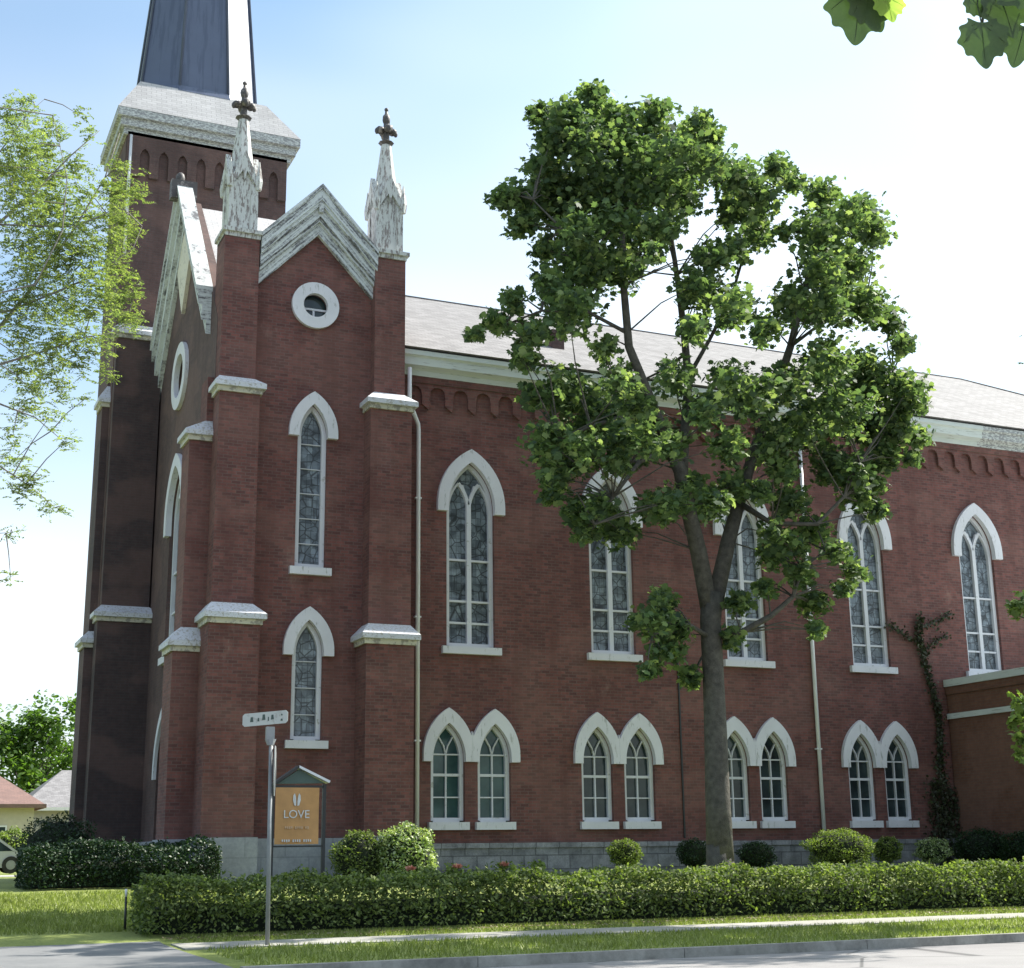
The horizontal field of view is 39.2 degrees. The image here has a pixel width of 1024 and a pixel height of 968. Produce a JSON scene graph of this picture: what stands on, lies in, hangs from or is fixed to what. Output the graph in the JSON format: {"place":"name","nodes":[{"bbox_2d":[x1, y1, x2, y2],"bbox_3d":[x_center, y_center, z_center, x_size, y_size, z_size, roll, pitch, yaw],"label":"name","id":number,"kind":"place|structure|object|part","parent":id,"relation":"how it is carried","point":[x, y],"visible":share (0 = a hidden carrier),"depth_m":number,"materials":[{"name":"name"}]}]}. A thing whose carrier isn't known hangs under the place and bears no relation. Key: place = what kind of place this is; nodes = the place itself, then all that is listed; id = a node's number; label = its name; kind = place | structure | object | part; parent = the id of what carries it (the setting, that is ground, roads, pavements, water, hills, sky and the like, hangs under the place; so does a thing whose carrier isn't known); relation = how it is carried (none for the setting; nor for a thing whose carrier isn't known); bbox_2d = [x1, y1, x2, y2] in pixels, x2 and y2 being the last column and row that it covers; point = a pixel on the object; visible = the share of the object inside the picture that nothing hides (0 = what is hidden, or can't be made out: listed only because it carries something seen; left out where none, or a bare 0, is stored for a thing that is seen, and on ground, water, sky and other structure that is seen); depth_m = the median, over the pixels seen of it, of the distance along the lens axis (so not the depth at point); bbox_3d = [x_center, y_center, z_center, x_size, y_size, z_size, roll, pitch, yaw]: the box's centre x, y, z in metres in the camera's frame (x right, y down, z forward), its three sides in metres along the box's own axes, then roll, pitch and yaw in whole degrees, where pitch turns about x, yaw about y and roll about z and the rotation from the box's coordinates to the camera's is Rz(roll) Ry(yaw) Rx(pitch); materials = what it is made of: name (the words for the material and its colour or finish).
{"place":"outdoors","nodes":[
{"label":"outdoors","id":0,"kind":"place"},
{"bbox_2d":[0,941,232,967],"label":"corner pavement","id":1,"kind":"structure","parent":0,"point":[157,954],"depth_m":18.70,"materials":[{"name":"concrete"}]},
{"bbox_2d":[0,868,1023,967],"bbox_3d":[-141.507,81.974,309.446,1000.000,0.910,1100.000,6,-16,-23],"label":"ground","id":2,"kind":"structure","parent":0,"point":[32,939],"depth_m":21.90,"materials":[{"name":"green plant"}]},
{"bbox_2d":[0,839,17,873],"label":"parked car","id":3,"kind":"object","parent":2,"relation":"on","point":[8,858],"visible":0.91,"depth_m":56.30,"materials":[{"name":"silver metal"}]},
{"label":"windows","id":4,"kind":"part","parent":3,"relation":"part of","materials":[{"name":"black glass"}]},
{"bbox_2d":[0,826,28,869],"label":"bush","id":5,"kind":"object","parent":2,"relation":"on","point":[8,837],"visible":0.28,"depth_m":66.16,"materials":[{"name":"green plant"}]},
{"bbox_2d":[0,776,46,838],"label":"house","id":6,"kind":"structure","parent":2,"relation":"on","point":[18,806],"depth_m":76.20,"materials":[{"name":"yellow paint"}]},
{"bbox_2d":[0,825,6,831],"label":"window","id":7,"kind":"structure","parent":6,"relation":"in","point":[2,827],"depth_m":75.67,"materials":[{"name":"white glass"}]},
{"bbox_2d":[0,689,75,793],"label":"broadleaf tree","id":8,"kind":"object","parent":2,"relation":"on","point":[20,748],"visible":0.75,"depth_m":104.25,"materials":[{"name":"green plant"}]},
{"bbox_2d":[29,770,71,831],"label":"house","id":9,"kind":"structure","parent":2,"relation":"on","point":[53,793],"depth_m":90.49,"materials":[{"name":"grey"}]},
{"bbox_2d":[9,810,103,870],"bbox_3d":[-11.069,8.831,35.056,2.258,1.749,2.106,6,-16,-23],"label":"evergreen bush","id":10,"kind":"object","parent":2,"relation":"on","point":[48,829],"visible":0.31,"depth_m":34.72,"materials":[{"name":"green plant"}]},
{"bbox_2d":[45,754,70,781],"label":"broadleaf tree","id":11,"kind":"object","parent":2,"relation":"on","point":[58,770],"depth_m":111.00,"materials":[{"name":"green plant"}]},
{"bbox_2d":[0,88,153,586],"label":"locust tree","id":12,"kind":"object","parent":2,"relation":"on","point":[43,201],"visible":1,"depth_m":18.26,"materials":[{"name":"green plant"}]},
{"bbox_2d":[13,834,222,888],"bbox_3d":[-8.138,7.827,29.838,4.029,1.105,2.240,6,-16,-23],"label":"evergreen hedge","id":13,"kind":"object","parent":2,"relation":"on","point":[88,868],"visible":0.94,"depth_m":29.21,"materials":[{"name":"green plant"}]},
{"bbox_2d":[124,889,127,929],"bbox_3d":[-6.069,6.733,22.589,0.055,0.721,0.043,6,-16,-23],"label":"garden stake","id":14,"kind":"object","parent":2,"relation":"on","point":[125,913],"visible":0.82,"depth_m":22.59,"materials":[{"name":"black paint"}]},
{"bbox_2d":[270,765,329,899],"bbox_3d":[-3.774,6.375,25.427,1.060,2.745,0.240,6,-16,-23],"label":"banner sign","id":15,"kind":"object","parent":2,"relation":"on","point":[296,814],"visible":0.98,"depth_m":25.52,"materials":[{"name":"orange paint"}]},
{"bbox_2d":[327,829,385,879],"bbox_3d":[-3.308,8.090,31.190,1.408,1.197,1.220,6,-16,-23],"label":"leafy bush","id":16,"kind":"object","parent":2,"relation":"on","point":[357,850],"visible":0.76,"depth_m":30.89,"materials":[{"name":"green plant"}]},
{"bbox_2d":[390,865,416,889],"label":"rose bush","id":17,"kind":"object","parent":2,"relation":"on","point":[408,867],"visible":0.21,"depth_m":24.99,"materials":[{"name":"green plant"}]},
{"bbox_2d":[375,820,439,883],"bbox_3d":[-2.335,8.037,31.329,1.476,1.390,1.438,6,-16,-23],"label":"variegated bush","id":18,"kind":"object","parent":2,"relation":"on","point":[409,846],"visible":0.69,"depth_m":30.98,"materials":[{"name":"green plant"}]},
{"bbox_2d":[442,862,469,882],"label":"rose bush","id":19,"kind":"object","parent":2,"relation":"on","point":[449,869],"visible":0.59,"depth_m":25.38,"materials":[{"name":"green plant"}]},
{"bbox_2d":[490,860,520,887],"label":"rose bush","id":20,"kind":"object","parent":2,"relation":"on","point":[503,865],"visible":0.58,"depth_m":25.79,"materials":[{"name":"green plant"}]},
{"bbox_2d":[521,859,545,889],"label":"rose bush","id":21,"kind":"object","parent":2,"relation":"on","point":[534,864],"visible":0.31,"depth_m":26.11,"materials":[{"name":"green plant"}]},
{"bbox_2d":[69,0,1023,881],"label":"church","id":22,"kind":"structure","parent":2,"relation":"on","point":[329,524],"depth_m":37.00,"materials":[{"name":"red brick"}]},
{"bbox_2d":[151,708,161,779],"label":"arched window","id":23,"kind":"structure","parent":22,"relation":"in","point":[157,738],"depth_m":36.76,"materials":[{"name":"white stone"}]},
{"bbox_2d":[158,453,181,665],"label":"window","id":24,"kind":"structure","parent":22,"relation":"in","point":[176,467],"depth_m":37.95,"materials":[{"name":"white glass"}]},
{"bbox_2d":[171,342,188,409],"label":"round window","id":25,"kind":"structure","parent":22,"relation":"in","point":[182,353],"depth_m":38.35,"materials":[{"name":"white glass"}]},
{"bbox_2d":[282,606,333,748],"bbox_3d":[-4.792,4.505,33.536,1.220,3.292,0.350,6,-16,-23],"label":"window","id":26,"kind":"structure","parent":22,"relation":"in","point":[301,641],"depth_m":33.60,"materials":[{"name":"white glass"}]},
{"bbox_2d":[288,392,337,576],"bbox_3d":[-4.849,-0.023,34.695,1.220,4.542,0.350,6,-16,-23],"label":"window","id":27,"kind":"structure","parent":22,"relation":"in","point":[306,423],"depth_m":34.79,"materials":[{"name":"white glass"}]},
{"bbox_2d":[291,282,338,328],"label":"round window","id":28,"kind":"structure","parent":22,"relation":"in","point":[310,311],"depth_m":35.75,"materials":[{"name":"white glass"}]},
{"bbox_2d":[422,707,472,829],"bbox_3d":[-1.597,6.886,34.826,1.268,2.903,0.350,6,-16,-23],"label":"window","id":29,"kind":"structure","parent":22,"relation":"in","point":[442,746],"depth_m":34.90,"materials":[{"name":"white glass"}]},
{"bbox_2d":[437,449,504,655],"bbox_3d":[-1.072,1.698,36.423,1.840,5.274,0.350,6,-16,-23],"label":"window","id":30,"kind":"structure","parent":22,"relation":"in","point":[465,498],"depth_m":36.50,"materials":[{"name":"white glass"}]},
{"bbox_2d":[473,709,520,829],"bbox_3d":[-0.434,7.000,35.328,1.268,2.903,0.350,6,-16,-23],"label":"window","id":31,"kind":"structure","parent":22,"relation":"in","point":[490,750],"depth_m":35.39,"materials":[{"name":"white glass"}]},
{"bbox_2d":[573,712,619,828],"bbox_3d":[2.107,7.249,36.424,1.268,2.903,0.350,6,-16,-23],"label":"window","id":32,"kind":"structure","parent":22,"relation":"in","point":[591,750],"depth_m":36.49,"materials":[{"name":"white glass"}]},
{"bbox_2d":[582,469,642,661],"bbox_3d":[2.596,2.057,38.005,1.840,5.274,0.350,6,-16,-23],"label":"window","id":33,"kind":"structure","parent":22,"relation":"in","point":[610,574],"depth_m":37.91,"materials":[{"name":"glass"}]},
{"bbox_2d":[619,713,663,828],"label":"window","id":34,"kind":"structure","parent":22,"relation":"in","point":[635,752],"depth_m":36.99,"materials":[{"name":"white glass"}]},
{"bbox_2d":[726,716,756,827],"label":"window","id":35,"kind":"structure","parent":22,"relation":"in","point":[736,754],"depth_m":38.19,"materials":[{"name":"white glass"}]},
{"bbox_2d":[713,494,775,668],"bbox_3d":[6.345,2.424,39.622,1.840,5.274,0.350,6,-16,-23],"label":"window","id":36,"kind":"structure","parent":22,"relation":"in","point":[743,571],"depth_m":39.62,"materials":[{"name":"grey glass"}]},
{"bbox_2d":[755,717,795,827],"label":"window","id":37,"kind":"structure","parent":22,"relation":"in","point":[770,760],"depth_m":38.60,"materials":[{"name":"white glass"}]},
{"bbox_2d":[841,720,883,827],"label":"window","id":38,"kind":"structure","parent":22,"relation":"in","point":[855,755],"depth_m":39.72,"materials":[{"name":"white glass"}]},
{"bbox_2d":[837,502,897,673],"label":"window","id":39,"kind":"structure","parent":22,"relation":"in","point":[867,612],"depth_m":41.25,"materials":[{"name":"grey glass"}]},
{"bbox_2d":[880,721,919,827],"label":"window","id":40,"kind":"structure","parent":22,"relation":"in","point":[893,757],"depth_m":40.22,"materials":[{"name":"white glass"}]},
{"bbox_2d":[883,610,962,865],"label":"climbing vine","id":41,"kind":"object","parent":22,"relation":"attached to","point":[943,808],"visible":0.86,"depth_m":40.62,"materials":[{"name":"green plant"}]},
{"bbox_2d":[951,503,1002,675],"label":"window","id":42,"kind":"structure","parent":22,"relation":"in","point":[969,542],"depth_m":42.99,"materials":[{"name":"white glass"}]},
{"bbox_2d":[128,856,1023,935],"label":"clipped hedge","id":43,"kind":"object","parent":2,"relation":"on","point":[457,906],"visible":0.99,"depth_m":24.55,"materials":[{"name":"green plant"}]},
{"bbox_2d":[605,837,643,876],"bbox_3d":[2.671,8.861,34.068,0.966,0.954,0.943,6,-16,-23],"label":"clipped shrub","id":44,"kind":"object","parent":2,"relation":"on","point":[625,851],"visible":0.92,"depth_m":33.88,"materials":[{"name":"green plant"}]},
{"bbox_2d":[240,932,1023,967],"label":"kerb","id":45,"kind":"structure","parent":2,"relation":"on","point":[595,956],"depth_m":19.17,"materials":[{"name":"concrete"}]},
{"bbox_2d":[675,837,705,869],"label":"clipped shrub","id":46,"kind":"object","parent":2,"relation":"on","point":[693,853],"visible":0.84,"depth_m":35.61,"materials":[{"name":"green plant"}]},
{"bbox_2d":[461,78,936,887],"bbox_3d":[4.466,-0.341,31.254,6.845,18.190,13.064,-13,-19,40],"label":"maple tree","id":47,"kind":"object","parent":2,"relation":"on","point":[633,166],"visible":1,"depth_m":30.54,"materials":[{"name":"green plant"}]},
{"bbox_2d":[735,839,776,868],"bbox_3d":[6.215,9.473,36.542,1.228,0.879,0.911,6,-16,-23],"label":"clipped shrub","id":48,"kind":"object","parent":2,"relation":"on","point":[756,854],"visible":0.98,"depth_m":36.32,"materials":[{"name":"green plant"}]},
{"bbox_2d":[799,827,878,866],"bbox_3d":[8.326,9.310,36.535,2.282,1.172,1.512,6,-16,-23],"label":"clipped shrub","id":49,"kind":"object","parent":2,"relation":"on","point":[834,846],"visible":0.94,"depth_m":36.15,"materials":[{"name":"green plant"}]},
{"bbox_2d":[872,836,903,863],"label":"clipped shrub","id":50,"kind":"object","parent":2,"relation":"on","point":[889,848],"visible":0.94,"depth_m":36.92,"materials":[{"name":"green plant"}]},
{"bbox_2d":[911,837,952,866],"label":"clipped shrub","id":51,"kind":"object","parent":2,"relation":"on","point":[934,850],"visible":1,"depth_m":37.45,"materials":[{"name":"green plant"}]},
{"bbox_2d":[952,826,1008,866],"bbox_3d":[12.534,9.742,38.469,1.649,1.190,1.585,6,-16,-23],"label":"evergreen bush","id":52,"kind":"object","parent":2,"relation":"on","point":[980,844],"visible":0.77,"depth_m":38.08,"materials":[{"name":"green plant"}]},
{"bbox_2d":[943,667,1023,866],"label":"brick annex","id":53,"kind":"object","parent":2,"relation":"on","point":[988,771],"visible":0.62,"depth_m":39.70,"materials":[{"name":"red brick"}]},
{"bbox_2d":[996,830,1023,864],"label":"evergreen bush","id":54,"kind":"object","parent":2,"relation":"on","point":[1014,848],"visible":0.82,"depth_m":36.88,"materials":[{"name":"green plant"}]},
{"bbox_2d":[1003,335,1023,764],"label":"street tree","id":55,"kind":"object","parent":2,"relation":"on","point":[1015,607],"visible":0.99,"depth_m":24.80,"materials":[{"name":"green plant"}]},
{"bbox_2d":[0,0,1023,790],"label":"sky","id":56,"kind":"structure","parent":0,"point":[903,111],"materials":[{"name":"blue"}]},
{"bbox_2d":[162,907,1023,939],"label":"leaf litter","id":57,"kind":"object","parent":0,"point":[171,938],"visible":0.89,"depth_m":23.94,"materials":[{"name":"plant"}]},
{"bbox_2d":[171,913,1023,949],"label":"sidewalk","id":58,"kind":"structure","parent":0,"point":[207,945],"depth_m":22.81,"materials":[{"name":"concrete"}]},
{"bbox_2d":[242,710,287,944],"bbox_3d":[-3.560,5.044,21.006,0.625,3.427,0.579,-9,-17,29],"label":"street sign","id":59,"kind":"object","parent":58,"relation":"on","point":[265,718],"visible":0.97,"depth_m":21.15,"materials":[{"name":"metal"}]},
{"bbox_2d":[475,942,1023,967],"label":"road","id":60,"kind":"structure","parent":0,"point":[1001,955],"depth_m":18.57,"materials":[{"name":"grey asphalt"}]},
{"bbox_2d":[823,0,905,45],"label":"maple branch","id":61,"kind":"object","parent":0,"point":[857,21],"visible":1,"depth_m":4.98,"materials":[{"name":"green plant"}]},
{"bbox_2d":[957,0,1023,68],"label":"maple branch","id":62,"kind":"object","parent":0,"point":[1000,32],"visible":1,"depth_m":4.57,"materials":[{"name":"green plant"}]}
]}

